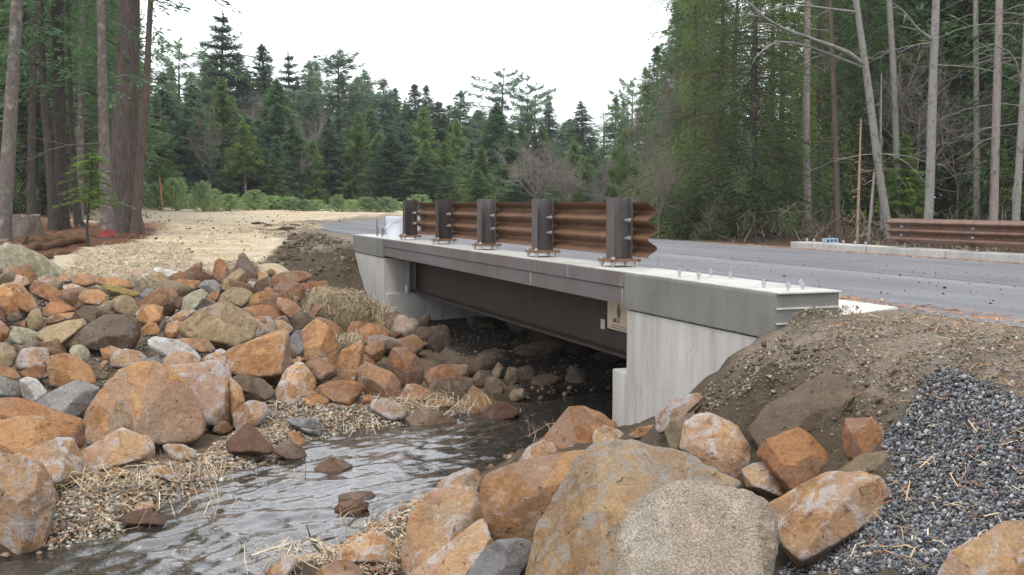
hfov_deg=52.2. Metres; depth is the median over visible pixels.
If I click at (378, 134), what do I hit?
cedar tree
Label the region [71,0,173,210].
fir tree
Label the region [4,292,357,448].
gap gravel
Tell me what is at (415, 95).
fir tree
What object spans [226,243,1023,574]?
embankment
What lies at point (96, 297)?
boulder
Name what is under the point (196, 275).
rock
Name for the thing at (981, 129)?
fir tree
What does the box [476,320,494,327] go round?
rock
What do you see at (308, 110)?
fir tree
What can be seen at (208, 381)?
boulder
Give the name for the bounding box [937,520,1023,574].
boulder
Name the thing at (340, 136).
fir tree
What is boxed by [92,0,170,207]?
fir tree
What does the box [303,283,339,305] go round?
straw wisps
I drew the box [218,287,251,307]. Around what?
boulder
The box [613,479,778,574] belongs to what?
boulder
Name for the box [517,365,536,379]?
rock
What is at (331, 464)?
boulder
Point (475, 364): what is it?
rock
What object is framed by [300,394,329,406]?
boulder
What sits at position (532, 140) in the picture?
fir tree
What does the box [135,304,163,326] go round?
boulder
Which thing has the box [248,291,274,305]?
boulder
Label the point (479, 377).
boulder
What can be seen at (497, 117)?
fir tree
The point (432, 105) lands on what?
fir tree
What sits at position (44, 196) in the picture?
fir tree
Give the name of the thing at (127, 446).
boulder
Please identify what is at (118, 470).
boulder
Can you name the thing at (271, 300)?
rock
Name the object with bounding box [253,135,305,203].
fir tree
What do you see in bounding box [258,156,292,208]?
cedar tree
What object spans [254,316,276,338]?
rock
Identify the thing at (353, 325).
boulder
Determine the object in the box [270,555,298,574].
boulder
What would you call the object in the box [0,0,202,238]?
fir tree
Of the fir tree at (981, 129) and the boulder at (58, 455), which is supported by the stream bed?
the boulder at (58, 455)
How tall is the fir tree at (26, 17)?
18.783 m
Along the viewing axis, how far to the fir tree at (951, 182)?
37.26 m
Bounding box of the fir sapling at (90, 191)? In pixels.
[53,152,136,246]
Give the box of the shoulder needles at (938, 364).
[814,312,1023,521]
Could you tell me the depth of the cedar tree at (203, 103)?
99.62 m
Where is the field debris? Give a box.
[159,208,345,257]
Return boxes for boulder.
[0,243,64,277]
[0,282,38,313]
[0,297,19,317]
[0,320,9,341]
[0,342,16,366]
[0,366,21,380]
[0,375,22,397]
[0,397,85,447]
[0,415,60,453]
[0,452,58,554]
[6,313,21,321]
[9,326,36,344]
[11,264,37,285]
[12,275,30,285]
[14,437,82,484]
[15,347,49,370]
[19,320,27,327]
[19,377,46,401]
[20,365,48,379]
[27,308,43,330]
[29,280,70,305]
[35,319,86,343]
[37,276,64,283]
[37,380,99,416]
[42,302,75,317]
[45,312,75,325]
[46,353,95,387]
[58,272,72,282]
[63,284,84,289]
[64,314,140,350]
[69,344,90,361]
[71,273,96,287]
[74,305,101,323]
[78,289,108,305]
[80,427,154,477]
[83,360,205,447]
[94,370,109,380]
[95,277,134,288]
[96,468,131,479]
[98,360,107,370]
[99,300,116,313]
[100,346,120,360]
[101,284,139,296]
[107,398,133,434]
[110,348,146,368]
[111,295,138,317]
[116,508,166,526]
[130,268,143,275]
[134,501,154,509]
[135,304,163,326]
[140,288,152,299]
[141,322,159,336]
[145,465,181,483]
[147,336,200,361]
[148,356,162,362]
[149,272,168,281]
[153,267,176,276]
[162,351,199,365]
[162,443,196,461]
[163,310,196,325]
[164,287,177,295]
[164,320,181,338]
[168,359,231,428]
[171,296,182,309]
[175,279,199,288]
[175,338,215,353]
[178,289,208,311]
[179,301,257,350]
[188,487,203,493]
[197,280,220,293]
[202,351,225,362]
[207,291,219,301]
[212,258,228,283]
[214,348,224,354]
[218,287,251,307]
[221,268,245,290]
[224,329,291,382]
[226,422,273,454]
[229,377,244,421]
[232,375,275,401]
[233,400,268,429]
[241,305,284,319]
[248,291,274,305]
[250,260,258,271]
[252,279,272,292]
[252,315,266,323]
[257,272,268,279]
[267,268,275,274]
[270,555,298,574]
[271,270,312,284]
[273,279,302,302]
[273,380,300,406]
[273,441,306,459]
[275,320,293,332]
[277,297,302,318]
[280,362,315,397]
[284,418,322,436]
[288,431,304,443]
[290,330,303,355]
[292,356,304,362]
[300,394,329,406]
[301,319,338,363]
[302,281,327,292]
[305,359,336,381]
[309,305,322,316]
[314,457,352,471]
[315,559,363,574]
[318,380,363,405]
[334,500,368,512]
[334,531,399,566]
[335,330,347,343]
[335,340,364,380]
[338,491,375,499]
[347,321,365,339]
[357,322,389,345]
[357,362,400,397]
[362,394,373,406]
[364,342,385,362]
[369,398,406,419]
[387,347,423,386]
[398,383,430,401]
[400,485,481,574]
[405,407,456,424]
[408,518,493,574]
[423,364,467,386]
[424,399,454,407]
[427,376,474,401]
[436,468,481,490]
[453,423,480,427]
[461,385,493,412]
[465,538,532,574]
[473,370,487,387]
[478,450,583,541]
[480,401,518,418]
[485,377,503,393]
[492,362,503,377]
[504,367,517,384]
[509,388,526,401]
[518,440,557,460]
[525,439,741,574]
[541,406,617,449]
[592,425,623,443]
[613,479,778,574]
[628,424,654,438]
[655,393,702,433]
[664,413,694,450]
[679,412,749,477]
[741,461,784,496]
[748,373,854,448]
[756,427,828,491]
[769,470,890,567]
[837,449,891,472]
[841,417,884,458]
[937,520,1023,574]
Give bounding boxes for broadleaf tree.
[605,164,635,198]
[608,123,645,197]
[618,163,651,201]
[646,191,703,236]
[655,138,702,211]
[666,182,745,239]
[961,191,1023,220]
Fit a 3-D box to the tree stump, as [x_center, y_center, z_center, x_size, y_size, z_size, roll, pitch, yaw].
[-10.188,-1.241,21.805,0.761,0.592,0.718,4,6,43]
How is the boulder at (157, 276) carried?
on the stream bed
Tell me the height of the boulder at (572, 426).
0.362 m
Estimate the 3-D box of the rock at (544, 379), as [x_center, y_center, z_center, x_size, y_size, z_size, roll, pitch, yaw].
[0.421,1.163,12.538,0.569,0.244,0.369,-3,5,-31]
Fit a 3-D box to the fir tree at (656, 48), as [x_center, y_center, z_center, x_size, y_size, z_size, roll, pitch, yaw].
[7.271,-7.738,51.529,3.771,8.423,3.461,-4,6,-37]
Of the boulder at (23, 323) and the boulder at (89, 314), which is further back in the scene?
the boulder at (89, 314)
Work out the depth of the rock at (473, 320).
17.25 m
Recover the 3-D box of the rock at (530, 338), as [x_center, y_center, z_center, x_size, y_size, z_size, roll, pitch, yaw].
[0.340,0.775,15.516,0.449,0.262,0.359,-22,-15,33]
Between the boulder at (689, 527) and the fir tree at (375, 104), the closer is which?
the boulder at (689, 527)
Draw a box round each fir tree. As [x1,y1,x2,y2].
[0,0,81,242]
[0,0,93,182]
[0,0,96,214]
[0,0,118,215]
[0,0,141,226]
[0,0,150,230]
[0,0,152,228]
[0,0,171,219]
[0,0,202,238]
[0,2,86,150]
[5,0,151,219]
[12,136,97,212]
[13,0,112,211]
[13,0,160,217]
[63,0,153,214]
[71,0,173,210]
[86,0,257,233]
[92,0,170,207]
[106,3,164,144]
[139,14,157,141]
[146,72,222,201]
[170,107,216,205]
[170,114,191,170]
[173,10,267,145]
[173,93,242,185]
[176,71,200,110]
[182,98,226,200]
[208,113,257,203]
[208,117,280,196]
[226,52,259,116]
[227,117,270,200]
[236,43,298,124]
[252,79,309,205]
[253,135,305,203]
[259,103,304,186]
[275,50,317,154]
[277,124,318,206]
[295,60,325,129]
[297,94,333,178]
[307,63,335,194]
[308,116,354,206]
[316,133,360,201]
[318,93,347,186]
[331,73,348,139]
[339,108,383,186]
[341,75,385,165]
[343,69,393,139]
[343,121,369,188]
[343,135,385,202]
[357,133,414,208]
[376,79,397,136]
[384,87,402,127]
[389,104,410,135]
[393,121,420,170]
[395,156,450,202]
[396,83,428,135]
[400,153,464,201]
[401,119,437,170]
[413,85,434,120]
[424,101,458,160]
[427,102,441,155]
[440,105,465,143]
[444,90,481,155]
[454,141,500,200]
[466,124,480,147]
[468,110,485,133]
[472,102,522,187]
[485,149,529,201]
[490,130,536,198]
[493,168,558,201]
[518,116,539,157]
[528,141,557,195]
[537,94,562,161]
[542,164,569,194]
[551,141,569,164]
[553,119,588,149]
[554,100,607,185]
[578,169,618,201]
[586,112,616,164]
[589,157,604,175]
[590,96,622,190]
[600,101,630,196]
[614,67,653,196]
[625,1,713,188]
[632,45,665,185]
[640,0,737,202]
[655,0,816,218]
[675,0,841,241]
[704,0,843,219]
[737,0,857,233]
[758,0,865,230]
[764,0,918,216]
[776,0,970,216]
[785,0,944,225]
[786,0,920,219]
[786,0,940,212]
[825,0,1007,219]
[826,0,1022,217]
[888,0,1022,218]
[890,2,1007,216]
[910,0,1023,219]
[912,0,1023,219]
[914,0,1023,220]
[936,0,1016,217]
[957,0,1023,209]
[957,0,1023,219]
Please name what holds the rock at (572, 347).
on the stream bed
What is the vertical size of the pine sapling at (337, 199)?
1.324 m
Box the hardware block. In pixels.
[821,238,837,242]
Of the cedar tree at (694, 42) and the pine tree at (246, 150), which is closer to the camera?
the cedar tree at (694, 42)
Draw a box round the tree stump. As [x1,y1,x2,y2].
[12,214,44,237]
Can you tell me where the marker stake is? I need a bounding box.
[159,178,163,211]
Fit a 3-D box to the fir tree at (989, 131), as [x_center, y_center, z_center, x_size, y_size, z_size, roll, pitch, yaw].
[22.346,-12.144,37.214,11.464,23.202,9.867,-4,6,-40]
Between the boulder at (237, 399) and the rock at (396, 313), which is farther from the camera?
the rock at (396, 313)
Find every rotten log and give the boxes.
[22,235,64,244]
[24,237,89,250]
[42,248,90,258]
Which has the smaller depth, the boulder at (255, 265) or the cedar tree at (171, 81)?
the boulder at (255, 265)
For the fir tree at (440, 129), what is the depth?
98.65 m
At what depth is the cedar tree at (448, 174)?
77.26 m
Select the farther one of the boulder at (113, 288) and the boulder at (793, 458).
the boulder at (113, 288)
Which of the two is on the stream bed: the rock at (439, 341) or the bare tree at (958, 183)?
the rock at (439, 341)
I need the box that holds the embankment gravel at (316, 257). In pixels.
[262,233,356,289]
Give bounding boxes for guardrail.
[399,198,657,267]
[886,216,1023,251]
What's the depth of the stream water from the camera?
7.75 m
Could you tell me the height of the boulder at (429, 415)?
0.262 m
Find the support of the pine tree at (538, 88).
on the field
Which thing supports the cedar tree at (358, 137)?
on the field
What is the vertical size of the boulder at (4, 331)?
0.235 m
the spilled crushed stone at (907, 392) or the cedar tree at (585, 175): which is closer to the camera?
the spilled crushed stone at (907, 392)
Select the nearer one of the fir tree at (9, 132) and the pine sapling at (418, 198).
the fir tree at (9, 132)
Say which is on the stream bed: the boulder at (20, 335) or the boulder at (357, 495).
the boulder at (20, 335)
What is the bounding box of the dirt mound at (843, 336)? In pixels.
[692,305,1023,437]
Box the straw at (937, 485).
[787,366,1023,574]
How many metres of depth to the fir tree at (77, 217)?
24.77 m
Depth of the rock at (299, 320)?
13.45 m
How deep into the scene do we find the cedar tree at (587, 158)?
90.75 m
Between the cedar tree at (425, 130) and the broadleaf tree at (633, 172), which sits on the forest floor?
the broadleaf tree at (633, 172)
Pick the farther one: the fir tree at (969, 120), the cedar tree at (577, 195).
the cedar tree at (577, 195)
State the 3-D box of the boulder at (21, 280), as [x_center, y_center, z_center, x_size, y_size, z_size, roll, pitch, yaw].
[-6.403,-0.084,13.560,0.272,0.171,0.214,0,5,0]
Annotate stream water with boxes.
[0,392,612,574]
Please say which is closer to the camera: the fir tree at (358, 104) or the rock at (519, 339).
the rock at (519, 339)
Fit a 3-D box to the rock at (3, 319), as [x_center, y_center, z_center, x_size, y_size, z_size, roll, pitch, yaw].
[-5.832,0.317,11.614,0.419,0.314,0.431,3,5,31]
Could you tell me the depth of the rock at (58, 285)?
13.26 m
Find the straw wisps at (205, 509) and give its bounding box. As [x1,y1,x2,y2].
[55,478,235,531]
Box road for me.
[319,217,1023,326]
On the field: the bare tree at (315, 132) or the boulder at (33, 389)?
the bare tree at (315, 132)
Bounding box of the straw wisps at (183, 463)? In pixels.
[71,443,230,493]
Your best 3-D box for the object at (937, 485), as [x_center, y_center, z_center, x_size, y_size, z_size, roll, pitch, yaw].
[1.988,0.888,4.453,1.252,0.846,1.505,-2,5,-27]
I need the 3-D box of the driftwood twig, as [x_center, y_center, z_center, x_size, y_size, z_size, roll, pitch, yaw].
[-1.095,1.555,6.425,0.366,0.180,0.050,1,5,7]
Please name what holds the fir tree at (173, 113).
on the field
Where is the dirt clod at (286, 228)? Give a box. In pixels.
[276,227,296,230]
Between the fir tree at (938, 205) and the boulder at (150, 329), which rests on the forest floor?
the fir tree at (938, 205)
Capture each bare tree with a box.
[185,102,226,187]
[228,86,261,131]
[243,84,268,141]
[284,95,328,150]
[284,141,319,189]
[486,133,588,201]
[545,150,588,201]
[583,171,610,201]
[592,139,622,188]
[617,98,689,206]
[619,171,669,218]
[635,22,732,192]
[638,133,688,238]
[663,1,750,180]
[857,18,988,217]
[903,59,1014,217]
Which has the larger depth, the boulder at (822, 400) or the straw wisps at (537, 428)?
the straw wisps at (537, 428)
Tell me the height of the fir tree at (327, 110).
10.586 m
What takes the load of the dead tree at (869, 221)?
on the forest floor
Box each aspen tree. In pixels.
[739,0,959,237]
[856,0,1018,218]
[867,0,961,217]
[923,4,1023,220]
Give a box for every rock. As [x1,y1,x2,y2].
[0,272,28,288]
[0,309,6,322]
[3,266,18,272]
[18,340,39,353]
[39,346,58,355]
[40,338,65,353]
[50,281,64,289]
[58,287,86,306]
[73,300,88,311]
[97,305,112,314]
[138,286,175,315]
[150,280,195,296]
[168,271,213,288]
[185,261,202,271]
[197,298,214,310]
[212,421,232,434]
[228,278,252,293]
[232,252,257,282]
[246,278,276,288]
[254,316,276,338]
[259,290,293,306]
[274,315,289,323]
[287,311,314,335]
[290,348,296,357]
[293,294,298,305]
[314,316,345,335]
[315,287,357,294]
[339,342,348,353]
[362,354,374,364]
[366,323,393,337]
[367,335,399,355]
[386,311,401,329]
[386,341,399,355]
[391,314,419,337]
[392,331,401,338]
[397,334,424,354]
[413,325,451,347]
[416,313,430,326]
[426,330,453,352]
[438,356,495,377]
[464,368,469,377]
[466,316,485,324]
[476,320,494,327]
[477,349,509,358]
[509,323,530,331]
[511,334,524,343]
[513,339,569,355]
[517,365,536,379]
[525,331,543,341]
[531,373,563,384]
[534,334,557,341]
[562,342,590,352]
[565,366,588,382]
[594,352,620,363]
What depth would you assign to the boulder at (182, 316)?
12.41 m
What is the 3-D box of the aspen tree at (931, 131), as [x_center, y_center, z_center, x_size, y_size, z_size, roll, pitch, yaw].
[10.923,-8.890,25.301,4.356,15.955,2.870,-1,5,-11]
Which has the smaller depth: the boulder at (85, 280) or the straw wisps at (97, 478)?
the straw wisps at (97, 478)
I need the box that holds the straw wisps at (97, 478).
[52,461,153,501]
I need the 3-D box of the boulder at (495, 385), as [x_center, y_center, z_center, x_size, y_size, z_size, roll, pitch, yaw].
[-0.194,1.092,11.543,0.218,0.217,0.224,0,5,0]
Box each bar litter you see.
[43,391,469,545]
[298,492,427,574]
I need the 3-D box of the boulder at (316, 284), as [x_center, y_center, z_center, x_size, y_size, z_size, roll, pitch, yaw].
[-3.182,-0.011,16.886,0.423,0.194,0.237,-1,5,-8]
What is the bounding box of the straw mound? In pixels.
[301,285,388,335]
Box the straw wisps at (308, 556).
[236,531,340,574]
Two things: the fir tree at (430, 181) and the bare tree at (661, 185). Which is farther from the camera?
the fir tree at (430, 181)
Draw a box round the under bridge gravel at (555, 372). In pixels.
[431,319,626,403]
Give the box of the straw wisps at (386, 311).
[373,297,396,331]
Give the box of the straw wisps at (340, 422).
[282,411,378,438]
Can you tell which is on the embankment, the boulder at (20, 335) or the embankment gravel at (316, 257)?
the embankment gravel at (316, 257)
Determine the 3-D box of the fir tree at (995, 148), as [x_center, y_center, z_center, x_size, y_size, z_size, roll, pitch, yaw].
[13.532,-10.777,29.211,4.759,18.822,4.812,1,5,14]
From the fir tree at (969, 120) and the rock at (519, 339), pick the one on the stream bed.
the rock at (519, 339)
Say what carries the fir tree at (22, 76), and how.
on the needle duff
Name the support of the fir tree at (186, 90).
on the field
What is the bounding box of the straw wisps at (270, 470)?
[203,461,305,484]
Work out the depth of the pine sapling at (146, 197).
61.57 m
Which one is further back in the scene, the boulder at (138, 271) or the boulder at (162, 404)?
the boulder at (138, 271)
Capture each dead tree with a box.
[851,118,870,242]
[853,171,880,240]
[875,73,891,230]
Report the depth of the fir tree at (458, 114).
100.49 m
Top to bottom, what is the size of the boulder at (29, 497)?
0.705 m
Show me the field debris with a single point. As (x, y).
(240, 227)
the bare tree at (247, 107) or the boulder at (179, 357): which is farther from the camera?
the bare tree at (247, 107)
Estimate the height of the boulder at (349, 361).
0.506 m
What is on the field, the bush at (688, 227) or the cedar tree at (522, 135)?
the cedar tree at (522, 135)
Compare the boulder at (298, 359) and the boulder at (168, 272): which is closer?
the boulder at (298, 359)
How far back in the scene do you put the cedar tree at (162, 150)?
69.36 m
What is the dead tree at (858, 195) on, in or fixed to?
on the forest floor
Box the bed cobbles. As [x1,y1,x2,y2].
[0,385,610,574]
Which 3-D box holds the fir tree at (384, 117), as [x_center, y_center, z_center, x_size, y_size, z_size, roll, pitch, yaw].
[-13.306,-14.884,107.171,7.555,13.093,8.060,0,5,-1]
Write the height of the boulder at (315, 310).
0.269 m
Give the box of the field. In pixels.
[21,205,402,289]
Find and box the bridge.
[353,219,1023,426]
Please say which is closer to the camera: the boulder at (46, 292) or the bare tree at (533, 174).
the boulder at (46, 292)
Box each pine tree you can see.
[110,0,172,232]
[151,37,214,126]
[221,119,264,197]
[283,48,389,139]
[459,67,537,144]
[508,85,551,151]
[509,82,560,147]
[607,77,641,186]
[762,0,907,238]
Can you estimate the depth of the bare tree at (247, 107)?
92.12 m
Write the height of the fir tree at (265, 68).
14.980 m
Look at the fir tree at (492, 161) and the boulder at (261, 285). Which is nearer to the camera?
the boulder at (261, 285)
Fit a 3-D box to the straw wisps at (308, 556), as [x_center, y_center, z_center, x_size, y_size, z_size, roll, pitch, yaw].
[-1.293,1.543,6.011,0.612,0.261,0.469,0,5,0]
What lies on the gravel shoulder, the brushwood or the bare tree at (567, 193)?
the bare tree at (567, 193)
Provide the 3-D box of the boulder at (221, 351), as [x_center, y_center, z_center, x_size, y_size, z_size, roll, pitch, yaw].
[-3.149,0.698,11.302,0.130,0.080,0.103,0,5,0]
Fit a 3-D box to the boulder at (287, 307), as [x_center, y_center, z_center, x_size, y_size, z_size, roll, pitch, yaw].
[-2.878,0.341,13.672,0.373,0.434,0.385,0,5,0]
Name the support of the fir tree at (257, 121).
on the field
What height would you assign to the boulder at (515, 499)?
0.555 m
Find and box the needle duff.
[0,213,188,253]
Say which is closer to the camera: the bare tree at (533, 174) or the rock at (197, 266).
the rock at (197, 266)
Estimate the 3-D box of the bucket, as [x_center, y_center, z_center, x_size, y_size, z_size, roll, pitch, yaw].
[-1.998,-1.020,17.670,0.320,0.360,0.318,0,5,0]
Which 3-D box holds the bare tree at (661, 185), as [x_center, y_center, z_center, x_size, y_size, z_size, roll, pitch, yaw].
[4.395,-2.962,30.775,1.631,3.304,2.278,-1,5,-7]
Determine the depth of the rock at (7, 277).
13.44 m
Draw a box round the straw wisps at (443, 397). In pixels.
[361,382,495,421]
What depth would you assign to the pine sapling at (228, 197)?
61.65 m
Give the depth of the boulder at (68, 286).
12.96 m
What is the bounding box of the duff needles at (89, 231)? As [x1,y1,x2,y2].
[0,213,176,252]
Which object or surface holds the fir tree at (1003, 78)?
on the forest floor
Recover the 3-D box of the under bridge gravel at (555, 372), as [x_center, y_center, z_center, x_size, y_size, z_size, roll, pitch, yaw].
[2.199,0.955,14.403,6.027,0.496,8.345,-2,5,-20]
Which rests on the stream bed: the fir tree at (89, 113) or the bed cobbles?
the bed cobbles
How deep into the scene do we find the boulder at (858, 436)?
5.16 m
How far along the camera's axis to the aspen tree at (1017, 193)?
25.25 m
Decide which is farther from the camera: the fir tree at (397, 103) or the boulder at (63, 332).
the fir tree at (397, 103)
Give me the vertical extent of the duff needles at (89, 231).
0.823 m
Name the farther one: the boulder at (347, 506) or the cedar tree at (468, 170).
the cedar tree at (468, 170)
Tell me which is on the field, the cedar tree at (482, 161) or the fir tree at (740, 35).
the cedar tree at (482, 161)
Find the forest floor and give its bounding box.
[69,201,1023,252]
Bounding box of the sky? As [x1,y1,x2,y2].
[140,0,939,182]
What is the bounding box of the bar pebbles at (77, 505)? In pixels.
[43,391,471,549]
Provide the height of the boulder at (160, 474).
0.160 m
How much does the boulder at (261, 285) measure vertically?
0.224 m
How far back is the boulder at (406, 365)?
11.76 m
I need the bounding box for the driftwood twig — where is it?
[306,524,337,553]
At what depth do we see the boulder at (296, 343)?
12.29 m
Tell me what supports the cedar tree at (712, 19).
on the forest floor
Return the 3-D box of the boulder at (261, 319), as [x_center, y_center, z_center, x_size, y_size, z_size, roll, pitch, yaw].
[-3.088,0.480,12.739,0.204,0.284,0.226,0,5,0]
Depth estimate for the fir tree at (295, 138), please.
78.98 m
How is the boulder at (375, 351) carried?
on the stream bed
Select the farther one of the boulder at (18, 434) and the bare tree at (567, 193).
the bare tree at (567, 193)
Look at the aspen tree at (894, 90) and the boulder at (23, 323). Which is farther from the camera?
the aspen tree at (894, 90)
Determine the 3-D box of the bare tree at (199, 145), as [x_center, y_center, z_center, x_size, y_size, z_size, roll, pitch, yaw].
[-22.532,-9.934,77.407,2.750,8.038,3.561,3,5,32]
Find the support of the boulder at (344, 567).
on the stream bed
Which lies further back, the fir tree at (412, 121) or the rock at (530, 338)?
the fir tree at (412, 121)
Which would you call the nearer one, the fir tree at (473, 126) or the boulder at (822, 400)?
the boulder at (822, 400)
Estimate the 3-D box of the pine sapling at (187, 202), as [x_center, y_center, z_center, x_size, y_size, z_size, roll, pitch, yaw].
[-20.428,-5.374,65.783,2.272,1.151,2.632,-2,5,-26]
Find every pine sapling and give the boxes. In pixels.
[142,183,163,207]
[144,183,170,209]
[158,176,192,210]
[170,193,198,208]
[186,179,221,211]
[199,188,229,211]
[216,193,247,210]
[238,189,270,209]
[256,195,283,209]
[274,196,304,209]
[292,199,314,210]
[305,199,330,210]
[324,193,348,211]
[341,199,364,211]
[349,197,381,211]
[367,196,402,212]
[387,201,402,210]
[400,193,432,209]
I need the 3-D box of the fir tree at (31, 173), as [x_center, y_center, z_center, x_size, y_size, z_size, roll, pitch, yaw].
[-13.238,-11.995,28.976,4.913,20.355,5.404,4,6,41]
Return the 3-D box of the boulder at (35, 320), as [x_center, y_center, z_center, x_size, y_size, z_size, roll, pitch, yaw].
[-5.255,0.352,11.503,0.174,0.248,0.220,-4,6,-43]
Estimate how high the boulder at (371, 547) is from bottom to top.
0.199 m
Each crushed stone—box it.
[777,363,1023,574]
[808,354,1020,574]
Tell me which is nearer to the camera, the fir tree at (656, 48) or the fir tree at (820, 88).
the fir tree at (820, 88)
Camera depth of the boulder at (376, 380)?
10.85 m
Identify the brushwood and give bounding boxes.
[621,189,1023,252]
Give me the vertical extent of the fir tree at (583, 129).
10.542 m
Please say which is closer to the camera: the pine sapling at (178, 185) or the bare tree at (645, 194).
the bare tree at (645, 194)
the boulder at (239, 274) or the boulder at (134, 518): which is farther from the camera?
the boulder at (239, 274)
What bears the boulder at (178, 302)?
on the stream bed
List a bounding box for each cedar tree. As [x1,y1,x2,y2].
[143,104,187,206]
[160,64,181,113]
[196,61,212,111]
[198,77,243,205]
[205,80,230,204]
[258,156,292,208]
[292,140,333,208]
[332,110,376,207]
[362,132,382,201]
[403,140,450,202]
[411,106,439,165]
[425,141,465,201]
[440,120,469,199]
[442,124,457,167]
[456,163,472,199]
[461,169,497,201]
[462,147,502,200]
[502,164,522,201]
[514,121,533,169]
[529,124,556,174]
[544,169,574,201]
[559,140,584,190]
[562,169,589,201]
[575,163,597,201]
[576,156,598,200]
[618,0,771,238]
[634,0,800,239]
[637,0,756,209]
[714,0,867,233]
[859,155,894,226]
[873,133,937,228]
[933,0,1023,219]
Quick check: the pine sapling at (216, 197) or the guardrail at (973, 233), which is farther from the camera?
the pine sapling at (216, 197)
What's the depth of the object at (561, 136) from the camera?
126.42 m
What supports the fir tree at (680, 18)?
on the forest floor
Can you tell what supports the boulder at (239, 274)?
on the stream bed
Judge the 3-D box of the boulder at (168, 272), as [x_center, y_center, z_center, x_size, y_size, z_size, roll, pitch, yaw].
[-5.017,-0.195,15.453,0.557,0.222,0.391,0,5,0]
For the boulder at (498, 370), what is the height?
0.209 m
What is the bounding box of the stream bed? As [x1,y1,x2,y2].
[0,269,626,574]
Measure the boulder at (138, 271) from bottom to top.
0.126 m
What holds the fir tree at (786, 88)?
on the forest floor
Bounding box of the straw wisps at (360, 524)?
[337,497,403,534]
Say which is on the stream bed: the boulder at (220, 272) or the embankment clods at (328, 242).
the boulder at (220, 272)
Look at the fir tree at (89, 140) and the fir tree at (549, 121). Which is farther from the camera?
the fir tree at (549, 121)
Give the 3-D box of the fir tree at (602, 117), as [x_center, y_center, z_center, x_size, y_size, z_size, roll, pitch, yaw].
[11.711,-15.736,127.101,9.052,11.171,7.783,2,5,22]
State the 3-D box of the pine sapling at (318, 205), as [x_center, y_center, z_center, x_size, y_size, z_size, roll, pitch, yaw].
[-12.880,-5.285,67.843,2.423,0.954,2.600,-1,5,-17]
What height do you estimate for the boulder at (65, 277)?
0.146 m
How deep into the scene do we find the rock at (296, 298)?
15.37 m
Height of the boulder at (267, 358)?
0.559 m
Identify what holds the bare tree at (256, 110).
on the field
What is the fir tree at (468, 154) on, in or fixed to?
on the field
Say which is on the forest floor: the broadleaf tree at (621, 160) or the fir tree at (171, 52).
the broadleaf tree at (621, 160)
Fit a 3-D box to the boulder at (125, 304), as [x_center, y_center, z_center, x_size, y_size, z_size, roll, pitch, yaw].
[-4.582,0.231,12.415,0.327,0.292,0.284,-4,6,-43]
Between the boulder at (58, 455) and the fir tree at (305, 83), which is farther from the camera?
the fir tree at (305, 83)
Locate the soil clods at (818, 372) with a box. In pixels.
[696,337,941,435]
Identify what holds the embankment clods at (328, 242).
on the embankment
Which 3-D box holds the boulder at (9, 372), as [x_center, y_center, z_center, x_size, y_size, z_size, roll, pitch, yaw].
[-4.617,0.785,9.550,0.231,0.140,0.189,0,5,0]
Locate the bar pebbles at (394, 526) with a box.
[299,502,416,574]
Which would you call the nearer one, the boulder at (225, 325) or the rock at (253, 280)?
the boulder at (225, 325)
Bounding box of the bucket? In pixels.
[384,216,402,237]
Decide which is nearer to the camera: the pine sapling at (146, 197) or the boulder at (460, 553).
the boulder at (460, 553)
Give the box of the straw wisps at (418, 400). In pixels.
[377,393,456,412]
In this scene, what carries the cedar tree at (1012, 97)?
on the forest floor
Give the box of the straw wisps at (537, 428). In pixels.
[524,420,553,441]
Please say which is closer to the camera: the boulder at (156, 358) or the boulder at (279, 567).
the boulder at (279, 567)
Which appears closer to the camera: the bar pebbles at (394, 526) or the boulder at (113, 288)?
the bar pebbles at (394, 526)
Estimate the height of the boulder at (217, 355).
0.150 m
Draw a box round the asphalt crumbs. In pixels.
[579,253,1017,303]
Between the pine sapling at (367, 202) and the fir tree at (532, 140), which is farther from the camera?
the fir tree at (532, 140)
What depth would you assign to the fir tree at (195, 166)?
79.36 m
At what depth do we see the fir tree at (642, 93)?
57.29 m
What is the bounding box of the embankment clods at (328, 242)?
[258,232,365,294]
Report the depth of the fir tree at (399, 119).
105.57 m
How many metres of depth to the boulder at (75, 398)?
9.07 m
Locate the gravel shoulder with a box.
[254,212,1023,446]
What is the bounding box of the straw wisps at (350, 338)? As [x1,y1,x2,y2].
[334,328,367,348]
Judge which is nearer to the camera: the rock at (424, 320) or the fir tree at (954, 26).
the rock at (424, 320)
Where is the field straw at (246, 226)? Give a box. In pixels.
[141,221,324,262]
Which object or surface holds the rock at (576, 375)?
on the stream bed
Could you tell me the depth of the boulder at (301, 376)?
10.63 m
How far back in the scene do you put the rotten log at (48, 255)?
16.31 m
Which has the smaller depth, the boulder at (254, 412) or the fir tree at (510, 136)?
the boulder at (254, 412)
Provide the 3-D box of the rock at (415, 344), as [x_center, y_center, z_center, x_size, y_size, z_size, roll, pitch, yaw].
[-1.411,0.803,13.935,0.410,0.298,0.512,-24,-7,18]
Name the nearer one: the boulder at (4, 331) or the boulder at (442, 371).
the boulder at (4, 331)

